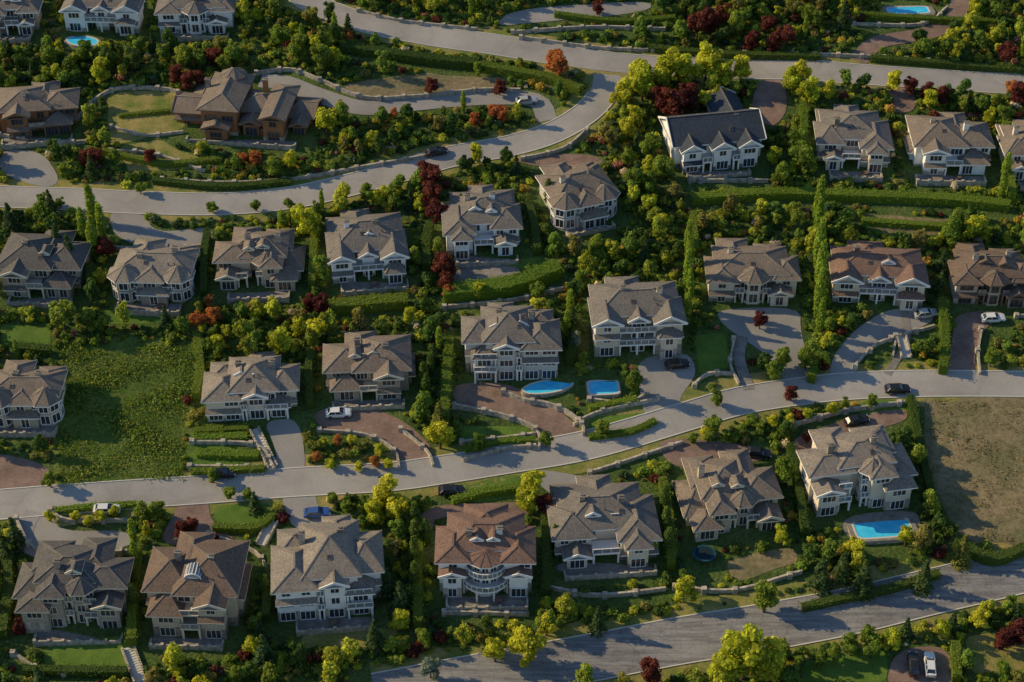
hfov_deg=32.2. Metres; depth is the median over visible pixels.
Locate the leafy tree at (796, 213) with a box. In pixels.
[789,201,805,229]
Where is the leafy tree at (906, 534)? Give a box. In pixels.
[896,524,914,546]
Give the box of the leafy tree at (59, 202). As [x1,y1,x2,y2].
[54,196,64,208]
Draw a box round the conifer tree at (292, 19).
[291,14,297,26]
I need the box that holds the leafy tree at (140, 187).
[134,182,146,193]
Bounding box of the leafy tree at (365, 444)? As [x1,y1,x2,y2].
[360,438,370,448]
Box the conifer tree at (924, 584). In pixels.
[910,559,933,597]
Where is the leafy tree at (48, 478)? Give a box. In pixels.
[40,470,54,487]
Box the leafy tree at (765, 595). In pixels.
[752,579,778,612]
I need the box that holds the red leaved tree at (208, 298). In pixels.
[203,294,214,306]
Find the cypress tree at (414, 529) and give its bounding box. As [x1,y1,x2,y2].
[409,518,420,540]
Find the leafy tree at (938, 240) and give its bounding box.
[933,233,943,246]
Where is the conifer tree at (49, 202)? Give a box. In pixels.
[44,189,58,213]
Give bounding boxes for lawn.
[1,324,50,348]
[43,636,127,665]
[103,308,160,323]
[108,90,184,144]
[120,140,208,172]
[185,430,250,463]
[214,503,269,522]
[301,628,396,647]
[345,73,507,100]
[406,467,558,499]
[461,426,529,450]
[465,471,527,501]
[507,257,544,267]
[571,438,674,472]
[588,412,643,428]
[694,333,729,372]
[727,548,796,580]
[802,649,886,681]
[858,400,906,413]
[864,213,947,234]
[966,632,1023,672]
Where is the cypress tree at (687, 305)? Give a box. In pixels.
[684,288,692,324]
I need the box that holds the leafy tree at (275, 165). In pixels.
[266,158,284,177]
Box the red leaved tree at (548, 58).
[544,48,560,71]
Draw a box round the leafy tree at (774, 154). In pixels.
[766,146,782,166]
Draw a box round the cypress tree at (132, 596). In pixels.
[126,582,138,603]
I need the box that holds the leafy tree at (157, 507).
[148,501,167,520]
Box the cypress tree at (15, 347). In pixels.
[12,339,19,359]
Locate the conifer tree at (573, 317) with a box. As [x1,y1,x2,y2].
[562,306,581,337]
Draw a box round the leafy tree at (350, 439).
[346,434,357,443]
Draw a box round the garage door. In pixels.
[471,362,473,371]
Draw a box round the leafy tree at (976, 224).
[963,214,989,240]
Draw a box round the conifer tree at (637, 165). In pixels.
[626,160,644,189]
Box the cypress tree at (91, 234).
[85,215,98,256]
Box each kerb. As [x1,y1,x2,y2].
[0,92,587,193]
[0,102,613,215]
[0,370,1023,489]
[0,396,1023,519]
[289,0,545,63]
[332,0,1011,73]
[371,563,952,673]
[594,593,1023,681]
[655,75,1005,93]
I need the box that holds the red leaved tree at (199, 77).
[192,70,204,84]
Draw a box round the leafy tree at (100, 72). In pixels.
[90,56,110,84]
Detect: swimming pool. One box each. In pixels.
[64,36,100,49]
[521,379,573,397]
[586,380,620,398]
[847,518,917,544]
[881,5,934,15]
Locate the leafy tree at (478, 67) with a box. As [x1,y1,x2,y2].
[473,61,484,76]
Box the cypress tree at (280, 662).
[277,655,284,674]
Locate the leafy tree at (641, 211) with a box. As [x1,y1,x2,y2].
[638,206,645,219]
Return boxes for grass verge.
[0,78,631,224]
[0,360,1023,532]
[279,0,1023,102]
[369,543,1023,681]
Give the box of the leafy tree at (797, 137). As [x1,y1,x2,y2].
[787,127,811,148]
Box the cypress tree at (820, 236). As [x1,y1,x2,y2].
[812,215,826,270]
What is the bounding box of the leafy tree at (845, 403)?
[839,396,849,408]
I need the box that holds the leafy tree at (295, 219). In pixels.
[290,203,304,226]
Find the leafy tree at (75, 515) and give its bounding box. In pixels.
[70,510,81,521]
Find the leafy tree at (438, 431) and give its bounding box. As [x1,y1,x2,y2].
[423,420,454,448]
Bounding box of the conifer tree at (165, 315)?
[158,305,172,331]
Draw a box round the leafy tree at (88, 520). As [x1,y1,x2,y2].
[82,515,93,526]
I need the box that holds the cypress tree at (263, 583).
[259,574,268,590]
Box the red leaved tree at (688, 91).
[678,82,699,113]
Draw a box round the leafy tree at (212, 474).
[207,467,220,482]
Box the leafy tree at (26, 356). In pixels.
[23,350,30,359]
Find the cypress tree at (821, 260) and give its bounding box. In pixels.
[813,239,827,289]
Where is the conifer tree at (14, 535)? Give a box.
[5,516,25,552]
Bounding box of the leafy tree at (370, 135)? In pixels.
[363,130,378,147]
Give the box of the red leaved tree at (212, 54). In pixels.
[205,47,222,66]
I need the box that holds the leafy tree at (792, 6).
[785,0,802,14]
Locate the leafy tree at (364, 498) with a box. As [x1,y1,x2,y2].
[359,494,370,504]
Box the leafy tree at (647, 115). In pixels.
[643,108,649,119]
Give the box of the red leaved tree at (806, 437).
[801,430,811,443]
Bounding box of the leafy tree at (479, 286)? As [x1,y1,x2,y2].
[473,281,485,297]
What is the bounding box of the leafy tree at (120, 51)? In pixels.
[115,44,124,60]
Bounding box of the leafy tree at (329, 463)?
[324,458,336,468]
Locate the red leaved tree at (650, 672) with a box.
[639,656,661,681]
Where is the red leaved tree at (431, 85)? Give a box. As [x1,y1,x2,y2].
[424,77,438,92]
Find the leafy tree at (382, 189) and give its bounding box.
[379,184,390,200]
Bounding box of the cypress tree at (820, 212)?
[812,198,824,229]
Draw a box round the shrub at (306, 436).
[301,432,310,442]
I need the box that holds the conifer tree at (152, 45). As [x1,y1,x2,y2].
[148,32,156,53]
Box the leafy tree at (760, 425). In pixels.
[756,420,764,431]
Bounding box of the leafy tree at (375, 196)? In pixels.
[371,189,381,206]
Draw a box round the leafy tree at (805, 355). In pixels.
[797,340,819,368]
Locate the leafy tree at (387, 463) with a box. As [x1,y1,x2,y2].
[383,458,393,468]
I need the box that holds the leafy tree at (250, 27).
[244,19,256,36]
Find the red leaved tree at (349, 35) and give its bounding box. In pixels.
[345,29,352,40]
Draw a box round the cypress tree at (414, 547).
[408,535,419,560]
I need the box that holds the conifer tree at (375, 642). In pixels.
[363,619,385,657]
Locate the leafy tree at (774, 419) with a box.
[767,413,779,426]
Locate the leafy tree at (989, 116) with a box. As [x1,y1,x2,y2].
[982,106,996,125]
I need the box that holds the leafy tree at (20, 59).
[11,53,25,69]
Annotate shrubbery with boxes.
[0,0,1023,681]
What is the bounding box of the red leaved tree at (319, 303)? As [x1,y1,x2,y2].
[310,292,329,312]
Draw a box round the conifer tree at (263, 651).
[252,634,277,676]
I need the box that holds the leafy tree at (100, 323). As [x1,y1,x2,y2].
[93,315,108,332]
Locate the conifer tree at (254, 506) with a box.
[248,491,263,517]
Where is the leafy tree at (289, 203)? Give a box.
[282,198,295,207]
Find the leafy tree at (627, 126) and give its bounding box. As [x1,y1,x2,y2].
[618,116,635,137]
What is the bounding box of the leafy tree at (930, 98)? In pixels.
[922,89,939,110]
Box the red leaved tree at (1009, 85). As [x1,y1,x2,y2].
[1006,79,1016,91]
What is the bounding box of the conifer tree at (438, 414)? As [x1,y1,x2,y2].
[429,401,449,436]
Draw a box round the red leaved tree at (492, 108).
[488,104,501,118]
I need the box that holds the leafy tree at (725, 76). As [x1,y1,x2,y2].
[715,58,735,85]
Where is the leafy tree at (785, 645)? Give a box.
[779,637,791,656]
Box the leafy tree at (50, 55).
[40,45,57,66]
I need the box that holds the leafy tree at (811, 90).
[795,76,821,105]
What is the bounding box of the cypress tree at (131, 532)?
[127,517,137,542]
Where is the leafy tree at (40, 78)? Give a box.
[35,74,46,81]
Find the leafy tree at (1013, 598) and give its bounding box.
[1004,594,1016,606]
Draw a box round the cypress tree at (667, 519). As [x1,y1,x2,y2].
[661,505,672,533]
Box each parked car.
[93,503,120,513]
[215,467,235,479]
[303,506,330,519]
[325,407,351,418]
[424,146,447,157]
[438,484,464,496]
[515,95,537,104]
[664,358,689,370]
[745,446,771,459]
[843,414,869,427]
[884,383,910,394]
[907,651,919,677]
[913,308,937,319]
[923,651,936,677]
[980,312,1005,323]
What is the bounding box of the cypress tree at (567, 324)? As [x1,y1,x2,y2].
[563,309,571,337]
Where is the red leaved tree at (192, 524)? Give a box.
[185,516,199,531]
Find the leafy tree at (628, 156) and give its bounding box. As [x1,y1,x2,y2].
[620,146,635,167]
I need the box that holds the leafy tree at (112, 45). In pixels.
[108,38,116,53]
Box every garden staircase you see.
[121,645,145,681]
[249,426,277,469]
[255,520,278,546]
[896,335,911,357]
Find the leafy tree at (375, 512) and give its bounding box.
[364,500,383,525]
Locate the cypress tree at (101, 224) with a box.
[94,202,106,236]
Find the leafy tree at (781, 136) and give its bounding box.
[775,132,787,145]
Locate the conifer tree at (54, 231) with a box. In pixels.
[51,223,61,238]
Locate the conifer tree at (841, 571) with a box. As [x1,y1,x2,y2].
[829,551,851,587]
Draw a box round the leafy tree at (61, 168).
[58,163,66,176]
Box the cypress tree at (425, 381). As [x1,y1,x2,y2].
[420,373,430,393]
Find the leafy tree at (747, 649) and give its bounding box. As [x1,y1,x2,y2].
[719,623,773,679]
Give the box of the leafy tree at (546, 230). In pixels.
[539,223,552,237]
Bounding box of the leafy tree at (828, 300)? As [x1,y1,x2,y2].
[813,289,831,305]
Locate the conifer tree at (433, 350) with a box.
[430,343,440,367]
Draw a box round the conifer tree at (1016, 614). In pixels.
[1008,603,1022,622]
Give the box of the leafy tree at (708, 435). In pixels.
[703,429,714,441]
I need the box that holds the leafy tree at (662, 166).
[652,154,675,183]
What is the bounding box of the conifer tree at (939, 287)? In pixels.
[931,270,947,297]
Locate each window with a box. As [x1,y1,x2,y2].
[0,418,4,426]
[3,407,10,414]
[5,416,12,425]
[6,10,17,16]
[7,278,20,283]
[10,119,23,124]
[13,132,25,138]
[13,292,21,296]
[20,420,30,427]
[21,26,31,34]
[22,14,33,17]
[26,613,42,618]
[34,271,47,276]
[36,111,44,117]
[38,408,48,413]
[40,416,50,424]
[42,600,58,602]
[47,126,58,134]
[47,289,55,297]
[49,607,57,613]
[50,403,58,412]
[50,618,63,626]
[51,411,61,423]
[59,125,70,133]
[59,289,67,297]
[61,404,64,417]
[65,109,74,113]
[68,13,79,17]
[68,271,76,274]
[69,23,81,30]
[75,597,83,601]
[76,605,85,611]
[78,614,85,622]
[85,592,92,597]
[86,8,94,13]
[100,611,115,615]
[102,620,118,628]
[112,288,118,300]
[118,284,128,290]
[120,26,131,34]
[120,293,129,301]
[130,283,137,289]
[131,291,136,300]
[143,284,155,287]
[149,297,157,304]
[158,618,173,622]
[159,627,175,635]
[162,15,173,19]
[164,27,175,32]
[171,284,180,289]
[172,292,181,300]
[177,597,190,601]
[182,281,189,289]
[183,289,191,300]
[190,16,198,21]
[191,24,199,32]
[199,13,205,20]
[200,23,206,31]
[204,114,215,120]
[205,629,221,638]
[206,611,215,614]
[209,132,221,140]
[209,416,223,420]
[211,25,223,33]
[218,264,231,267]
[221,115,233,122]
[221,281,235,289]
[224,402,238,406]
[226,415,239,419]
[245,127,257,135]
[249,400,262,405]
[250,409,264,418]
[265,279,274,287]
[267,132,279,140]
[267,269,274,273]
[268,393,274,399]
[269,122,275,127]
[271,410,285,416]
[278,282,291,290]
[280,611,295,621]
[281,594,290,597]
[293,128,304,134]
[300,610,315,619]
[301,592,310,595]
[329,608,344,617]
[330,589,339,593]
[331,597,340,604]
[335,264,348,269]
[339,277,346,282]
[340,392,353,400]
[353,595,368,601]
[354,608,369,614]
[356,373,367,379]
[365,271,372,276]
[382,381,395,385]
[383,394,396,399]
[389,274,401,283]
[447,579,456,583]
[448,588,456,596]
[455,242,467,245]
[455,250,467,258]
[477,361,490,366]
[478,373,490,379]
[482,569,488,573]
[496,230,503,234]
[499,351,512,355]
[499,360,512,366]
[500,371,512,379]
[502,247,508,255]
[509,230,516,233]
[511,588,525,596]
[518,565,530,567]
[525,352,538,355]
[525,370,537,378]
[542,351,555,354]
[542,363,555,365]
[542,370,555,378]
[550,212,553,225]
[555,209,563,217]
[555,218,563,228]
[560,541,568,544]
[566,210,574,217]
[566,218,574,228]
[570,560,584,568]
[583,206,594,212]
[585,219,594,229]
[595,217,604,227]
[600,347,613,355]
[603,325,611,331]
[604,200,612,206]
[613,203,616,215]
[630,558,645,567]
[631,333,644,338]
[631,346,643,351]
[632,320,644,326]
[664,349,672,357]
[665,339,673,344]
[686,166,697,172]
[689,154,695,158]
[700,531,714,539]
[714,515,728,520]
[716,160,727,169]
[717,297,724,301]
[718,284,726,288]
[719,151,726,155]
[738,516,746,525]
[739,292,746,301]
[740,509,747,514]
[741,282,747,290]
[742,157,754,166]
[744,148,755,153]
[748,294,757,302]
[749,285,758,291]
[759,292,764,301]
[761,522,776,530]
[775,297,783,305]
[782,281,790,285]
[820,506,834,516]
[822,496,836,503]
[824,145,836,149]
[829,161,836,169]
[838,297,851,302]
[840,284,853,289]
[846,140,857,146]
[862,485,868,491]
[868,164,881,172]
[870,155,882,159]
[871,498,883,507]
[872,281,885,287]
[873,295,881,300]
[875,479,889,483]
[889,499,904,509]
[892,490,906,496]
[904,300,913,308]
[905,287,918,291]
[929,156,942,160]
[930,169,937,174]
[950,149,962,154]
[958,298,971,303]
[960,286,973,290]
[961,166,972,174]
[980,294,988,303]
[981,148,988,152]
[982,283,989,291]
[988,295,997,303]
[991,287,999,292]
[1009,299,1023,307]
[1015,171,1023,179]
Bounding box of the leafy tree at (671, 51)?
[666,46,678,76]
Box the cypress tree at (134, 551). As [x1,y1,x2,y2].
[129,539,138,559]
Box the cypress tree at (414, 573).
[408,560,419,584]
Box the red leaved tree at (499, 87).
[492,78,506,94]
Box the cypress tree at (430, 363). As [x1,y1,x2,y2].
[426,352,434,375]
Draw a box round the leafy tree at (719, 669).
[707,649,738,681]
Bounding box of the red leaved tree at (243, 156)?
[237,153,248,164]
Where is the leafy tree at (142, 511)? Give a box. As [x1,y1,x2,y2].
[133,500,153,524]
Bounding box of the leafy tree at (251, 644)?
[241,635,259,656]
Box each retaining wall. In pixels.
[0,131,84,145]
[9,649,65,677]
[12,514,127,556]
[47,506,127,524]
[77,84,182,119]
[108,123,182,137]
[110,147,204,171]
[112,244,200,249]
[160,148,447,181]
[187,462,274,469]
[189,438,275,469]
[206,530,266,569]
[254,66,520,100]
[317,426,399,469]
[356,7,477,30]
[398,425,434,466]
[442,286,563,310]
[442,608,528,617]
[452,401,539,449]
[459,431,535,445]
[463,442,535,461]
[501,387,584,435]
[511,24,665,34]
[519,34,907,58]
[521,126,589,160]
[550,585,665,599]
[573,394,659,426]
[587,391,648,402]
[587,440,682,474]
[672,569,802,593]
[692,369,733,388]
[698,177,767,183]
[727,335,739,384]
[792,399,904,428]
[852,5,947,27]
[852,324,934,369]
[892,332,898,357]
[975,325,983,374]
[1013,312,1023,318]
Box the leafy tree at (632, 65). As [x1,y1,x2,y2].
[628,58,647,84]
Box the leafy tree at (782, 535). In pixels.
[774,523,790,545]
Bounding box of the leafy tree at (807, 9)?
[797,3,813,23]
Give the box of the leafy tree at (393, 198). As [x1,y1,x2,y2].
[385,188,402,209]
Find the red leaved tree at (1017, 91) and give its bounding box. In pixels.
[1010,81,1023,101]
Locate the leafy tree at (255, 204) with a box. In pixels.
[249,199,261,210]
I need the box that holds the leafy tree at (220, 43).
[212,35,229,52]
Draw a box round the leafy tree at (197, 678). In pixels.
[192,674,210,681]
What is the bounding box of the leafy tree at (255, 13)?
[248,7,261,21]
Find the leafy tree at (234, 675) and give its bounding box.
[227,664,243,681]
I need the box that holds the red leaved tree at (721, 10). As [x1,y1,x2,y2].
[712,3,730,27]
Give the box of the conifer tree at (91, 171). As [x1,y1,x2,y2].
[84,154,100,181]
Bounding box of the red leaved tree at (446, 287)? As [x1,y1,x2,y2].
[441,284,454,295]
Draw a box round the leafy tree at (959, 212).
[947,207,965,228]
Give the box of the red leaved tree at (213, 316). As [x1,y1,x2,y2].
[205,306,222,325]
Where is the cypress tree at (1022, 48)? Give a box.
[1020,32,1023,57]
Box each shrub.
[0,310,12,321]
[2,528,8,537]
[22,676,32,681]
[28,648,41,658]
[59,330,70,339]
[74,313,81,323]
[74,335,86,344]
[88,335,100,345]
[89,329,101,336]
[104,326,116,336]
[118,677,131,681]
[138,325,149,336]
[141,664,155,673]
[151,527,162,539]
[158,508,170,520]
[165,331,178,343]
[170,327,180,336]
[174,665,186,676]
[180,656,187,666]
[185,666,197,679]
[186,409,199,421]
[194,669,204,676]
[195,658,207,669]
[200,670,211,679]
[205,359,214,368]
[220,352,232,361]
[223,652,238,665]
[224,667,230,675]
[227,315,238,322]
[237,649,252,660]
[242,607,257,620]
[253,325,263,331]
[266,328,274,337]
[276,511,290,523]
[288,338,299,345]
[289,344,299,352]
[296,351,306,360]
[301,432,310,442]
[309,644,323,654]
[311,663,323,676]
[312,449,326,461]
[336,336,343,342]
[339,657,349,669]
[347,321,354,330]
[349,447,360,457]
[352,443,360,454]
[354,646,364,659]
[375,317,385,327]
[386,653,397,665]
[392,560,401,572]
[392,651,405,664]
[394,318,405,328]
[397,560,410,570]
[401,331,413,341]
[403,525,409,534]
[405,643,419,657]
[413,641,425,652]
[414,332,423,342]
[417,320,423,329]
[427,343,438,351]
[429,398,439,408]
[433,630,448,643]
[451,316,460,327]
[469,625,478,633]
[491,631,504,641]
[506,619,520,631]
[539,596,553,607]
[556,612,570,624]
[577,584,590,592]
[582,605,593,617]
[600,604,611,616]
[607,358,618,366]
[607,605,620,615]
[616,611,631,622]
[637,465,650,475]
[647,459,660,469]
[647,473,658,483]
[651,603,664,616]
[653,465,666,476]
[658,461,671,470]
[661,571,673,582]
[680,668,692,679]
[700,426,711,434]
[727,432,739,442]
[727,541,741,554]
[755,539,768,552]
[766,424,777,429]
[769,429,781,439]
[769,439,781,449]
[779,415,784,422]
[784,406,793,414]
[786,659,801,671]
[789,407,797,414]
[794,559,808,569]
[795,409,805,420]
[808,320,815,330]
[812,402,824,412]
[818,360,830,370]
[819,641,832,655]
[824,323,835,330]
[826,561,832,571]
[828,313,838,322]
[835,325,847,334]
[836,545,844,557]
[838,539,849,545]
[880,640,891,650]
[884,627,889,635]
[910,342,917,353]
[931,547,945,559]
[949,318,956,328]
[957,617,969,629]
[983,671,996,681]
[1006,356,1017,366]
[1017,349,1023,356]
[1018,354,1023,363]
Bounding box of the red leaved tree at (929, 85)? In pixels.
[918,81,936,98]
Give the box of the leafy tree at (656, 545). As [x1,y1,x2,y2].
[653,542,660,550]
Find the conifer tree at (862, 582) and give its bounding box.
[849,559,874,602]
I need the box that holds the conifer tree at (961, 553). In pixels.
[948,534,972,570]
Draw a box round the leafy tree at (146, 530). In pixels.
[142,520,150,535]
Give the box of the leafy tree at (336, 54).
[329,46,344,61]
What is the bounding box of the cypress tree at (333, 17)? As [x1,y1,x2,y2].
[331,11,337,22]
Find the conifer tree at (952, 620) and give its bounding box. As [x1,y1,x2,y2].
[947,611,959,637]
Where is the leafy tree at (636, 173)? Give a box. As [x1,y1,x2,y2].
[625,168,643,196]
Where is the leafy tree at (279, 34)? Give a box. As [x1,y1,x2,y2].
[270,24,291,50]
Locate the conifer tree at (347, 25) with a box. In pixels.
[343,13,355,38]
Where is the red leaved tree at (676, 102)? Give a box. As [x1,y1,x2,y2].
[659,87,688,115]
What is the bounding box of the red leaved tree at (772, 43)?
[765,31,780,51]
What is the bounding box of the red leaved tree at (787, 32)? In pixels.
[776,24,795,47]
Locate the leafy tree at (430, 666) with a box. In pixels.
[419,657,442,680]
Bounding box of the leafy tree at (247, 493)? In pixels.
[242,487,251,500]
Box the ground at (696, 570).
[0,0,1023,681]
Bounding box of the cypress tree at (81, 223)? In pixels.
[76,206,86,241]
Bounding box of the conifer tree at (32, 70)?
[28,60,38,78]
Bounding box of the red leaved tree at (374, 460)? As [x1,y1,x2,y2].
[369,456,380,466]
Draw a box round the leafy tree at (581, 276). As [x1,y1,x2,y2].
[575,269,590,293]
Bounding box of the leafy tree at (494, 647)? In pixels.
[481,637,505,661]
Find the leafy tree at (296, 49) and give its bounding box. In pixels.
[287,33,308,63]
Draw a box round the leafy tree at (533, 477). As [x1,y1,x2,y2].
[516,469,546,498]
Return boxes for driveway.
[0,150,57,186]
[0,455,52,488]
[17,509,82,556]
[19,516,129,548]
[110,213,212,246]
[163,504,233,544]
[258,74,556,121]
[267,419,304,467]
[283,496,354,527]
[315,409,434,459]
[420,502,533,536]
[453,382,578,436]
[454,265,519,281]
[499,2,650,24]
[518,154,603,165]
[541,470,611,491]
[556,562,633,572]
[638,354,694,412]
[659,439,763,466]
[718,307,808,378]
[733,335,754,390]
[752,79,786,124]
[793,409,906,449]
[830,307,933,372]
[850,0,969,63]
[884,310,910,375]
[888,646,951,681]
[889,87,915,112]
[948,311,1000,369]
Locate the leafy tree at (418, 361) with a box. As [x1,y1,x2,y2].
[416,359,422,368]
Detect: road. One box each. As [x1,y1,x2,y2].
[0,73,620,213]
[0,371,1023,518]
[290,0,1023,92]
[371,557,1023,681]
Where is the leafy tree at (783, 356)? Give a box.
[775,346,792,367]
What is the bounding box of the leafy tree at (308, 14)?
[301,6,318,26]
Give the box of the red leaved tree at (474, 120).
[469,112,480,126]
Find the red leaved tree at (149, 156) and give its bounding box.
[143,149,156,162]
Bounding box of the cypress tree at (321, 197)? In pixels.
[318,189,323,208]
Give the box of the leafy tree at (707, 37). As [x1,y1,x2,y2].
[700,34,711,43]
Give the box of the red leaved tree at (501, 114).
[495,105,508,121]
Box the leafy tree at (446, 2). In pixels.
[440,0,450,4]
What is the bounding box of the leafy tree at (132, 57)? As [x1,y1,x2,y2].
[119,44,141,71]
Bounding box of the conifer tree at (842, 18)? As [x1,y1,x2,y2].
[834,0,853,33]
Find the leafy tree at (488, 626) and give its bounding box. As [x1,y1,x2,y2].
[480,613,495,638]
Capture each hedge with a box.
[0,542,17,640]
[11,340,52,356]
[21,661,131,680]
[52,499,137,514]
[83,260,96,298]
[102,146,223,169]
[116,108,170,118]
[123,539,145,649]
[149,176,291,191]
[188,463,268,476]
[190,329,207,401]
[191,422,250,434]
[193,429,249,440]
[195,446,262,461]
[197,226,212,297]
[211,509,276,535]
[258,543,276,622]
[301,347,318,409]
[305,231,322,289]
[328,290,410,315]
[338,39,479,70]
[410,517,427,630]
[420,217,437,271]
[437,328,456,423]
[441,257,566,303]
[449,482,522,504]
[463,434,535,454]
[479,60,583,95]
[521,193,544,255]
[537,511,554,596]
[553,9,676,25]
[563,313,582,366]
[586,395,638,412]
[586,416,658,441]
[646,43,821,62]
[654,473,678,570]
[687,208,700,255]
[690,185,1011,212]
[784,441,810,536]
[796,100,809,128]
[797,566,943,614]
[805,348,821,384]
[851,10,1007,25]
[860,215,1001,233]
[869,52,1023,74]
[905,393,951,520]
[934,294,953,374]
[948,533,1023,567]
[948,637,964,681]
[998,106,1018,204]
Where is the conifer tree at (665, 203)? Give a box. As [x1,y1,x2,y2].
[662,195,669,207]
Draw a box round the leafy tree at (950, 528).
[943,520,959,539]
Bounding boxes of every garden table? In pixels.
[154,303,165,308]
[328,619,339,627]
[493,597,503,604]
[861,171,869,175]
[955,175,963,179]
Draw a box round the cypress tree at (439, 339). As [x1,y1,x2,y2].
[435,326,442,350]
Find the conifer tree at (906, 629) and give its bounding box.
[900,617,913,640]
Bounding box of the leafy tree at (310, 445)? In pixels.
[306,440,316,449]
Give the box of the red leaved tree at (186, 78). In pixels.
[180,70,193,90]
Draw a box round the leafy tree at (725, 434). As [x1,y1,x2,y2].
[719,429,730,439]
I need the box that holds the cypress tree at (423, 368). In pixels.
[418,361,428,386]
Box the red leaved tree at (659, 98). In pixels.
[650,85,668,115]
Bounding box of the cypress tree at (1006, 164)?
[1001,152,1011,174]
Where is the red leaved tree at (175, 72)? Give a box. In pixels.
[168,63,182,83]
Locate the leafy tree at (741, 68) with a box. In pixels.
[732,54,751,82]
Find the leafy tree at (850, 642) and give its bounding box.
[842,631,860,655]
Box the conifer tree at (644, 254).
[638,239,651,266]
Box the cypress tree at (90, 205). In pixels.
[83,184,96,224]
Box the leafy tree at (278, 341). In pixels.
[267,326,290,355]
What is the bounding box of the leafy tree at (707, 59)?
[689,40,724,83]
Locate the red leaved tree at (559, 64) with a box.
[550,50,568,74]
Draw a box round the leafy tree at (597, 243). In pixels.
[588,233,607,252]
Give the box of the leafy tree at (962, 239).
[959,234,965,242]
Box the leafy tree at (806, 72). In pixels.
[794,59,812,80]
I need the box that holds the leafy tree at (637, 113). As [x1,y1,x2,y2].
[627,105,644,127]
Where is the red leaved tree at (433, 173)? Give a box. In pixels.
[419,164,442,185]
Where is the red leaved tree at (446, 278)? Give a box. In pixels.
[438,272,454,286]
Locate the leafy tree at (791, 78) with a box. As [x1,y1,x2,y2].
[782,65,801,95]
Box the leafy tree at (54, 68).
[50,63,60,78]
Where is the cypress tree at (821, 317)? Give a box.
[815,297,826,332]
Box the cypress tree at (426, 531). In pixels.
[420,518,431,546]
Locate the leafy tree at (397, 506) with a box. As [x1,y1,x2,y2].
[386,495,409,518]
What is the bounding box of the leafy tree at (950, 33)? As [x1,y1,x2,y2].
[938,27,960,50]
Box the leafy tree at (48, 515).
[42,510,56,521]
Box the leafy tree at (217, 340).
[210,334,225,349]
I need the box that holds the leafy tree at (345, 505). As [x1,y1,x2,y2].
[340,499,351,512]
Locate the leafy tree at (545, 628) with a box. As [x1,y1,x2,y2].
[535,612,555,635]
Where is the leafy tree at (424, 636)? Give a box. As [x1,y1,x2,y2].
[415,626,432,648]
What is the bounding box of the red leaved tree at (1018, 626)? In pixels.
[1009,617,1023,645]
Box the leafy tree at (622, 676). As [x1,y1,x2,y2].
[617,671,629,681]
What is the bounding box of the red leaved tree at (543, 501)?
[535,493,552,512]
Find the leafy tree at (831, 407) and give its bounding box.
[825,401,838,413]
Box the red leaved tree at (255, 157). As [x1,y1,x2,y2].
[248,150,261,166]
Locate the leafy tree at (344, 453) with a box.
[339,448,350,458]
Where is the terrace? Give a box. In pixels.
[843,511,919,536]
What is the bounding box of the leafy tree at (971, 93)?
[968,90,973,97]
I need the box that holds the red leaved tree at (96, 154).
[85,146,103,166]
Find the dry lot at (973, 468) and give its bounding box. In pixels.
[923,397,1023,545]
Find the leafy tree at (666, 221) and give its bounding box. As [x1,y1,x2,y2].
[652,213,670,228]
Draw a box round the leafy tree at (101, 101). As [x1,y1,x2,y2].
[97,96,106,106]
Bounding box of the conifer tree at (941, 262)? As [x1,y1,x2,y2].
[932,249,949,276]
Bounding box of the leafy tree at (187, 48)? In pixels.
[185,45,192,61]
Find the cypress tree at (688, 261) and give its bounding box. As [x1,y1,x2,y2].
[682,248,692,294]
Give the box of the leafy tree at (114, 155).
[108,148,120,164]
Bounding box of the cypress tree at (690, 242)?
[683,231,695,265]
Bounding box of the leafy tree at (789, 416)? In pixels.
[785,413,794,422]
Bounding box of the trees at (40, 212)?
[0,0,1023,681]
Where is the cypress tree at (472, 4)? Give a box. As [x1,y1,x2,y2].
[467,0,476,15]
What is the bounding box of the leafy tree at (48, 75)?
[42,70,51,80]
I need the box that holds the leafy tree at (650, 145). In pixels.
[638,132,661,157]
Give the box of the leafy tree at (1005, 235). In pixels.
[1003,231,1009,239]
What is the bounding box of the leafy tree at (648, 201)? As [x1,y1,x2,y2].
[640,193,657,210]
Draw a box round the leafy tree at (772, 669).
[751,635,786,681]
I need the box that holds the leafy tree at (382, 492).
[372,473,398,508]
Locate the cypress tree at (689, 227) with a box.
[684,219,692,256]
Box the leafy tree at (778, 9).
[774,5,782,16]
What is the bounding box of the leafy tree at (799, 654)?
[793,646,806,663]
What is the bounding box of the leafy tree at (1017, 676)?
[1007,669,1023,681]
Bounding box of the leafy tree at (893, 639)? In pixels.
[884,626,900,650]
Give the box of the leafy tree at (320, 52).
[310,41,331,70]
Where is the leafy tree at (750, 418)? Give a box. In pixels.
[745,413,758,426]
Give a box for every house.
[0,0,42,43]
[0,80,80,150]
[0,229,91,308]
[0,359,67,437]
[11,537,134,646]
[58,0,144,35]
[107,237,199,316]
[140,531,252,651]
[153,0,236,42]
[170,67,323,149]
[200,351,300,421]
[211,226,305,303]
[270,514,384,636]
[322,330,415,410]
[324,208,409,296]
[434,503,536,610]
[441,184,522,268]
[461,302,562,383]
[535,161,620,239]
[546,473,662,580]
[587,275,687,359]
[658,86,766,183]
[672,448,784,541]
[703,237,801,305]
[796,424,918,516]
[813,104,894,182]
[828,240,930,310]
[903,112,995,186]
[947,242,1023,307]
[995,119,1023,191]

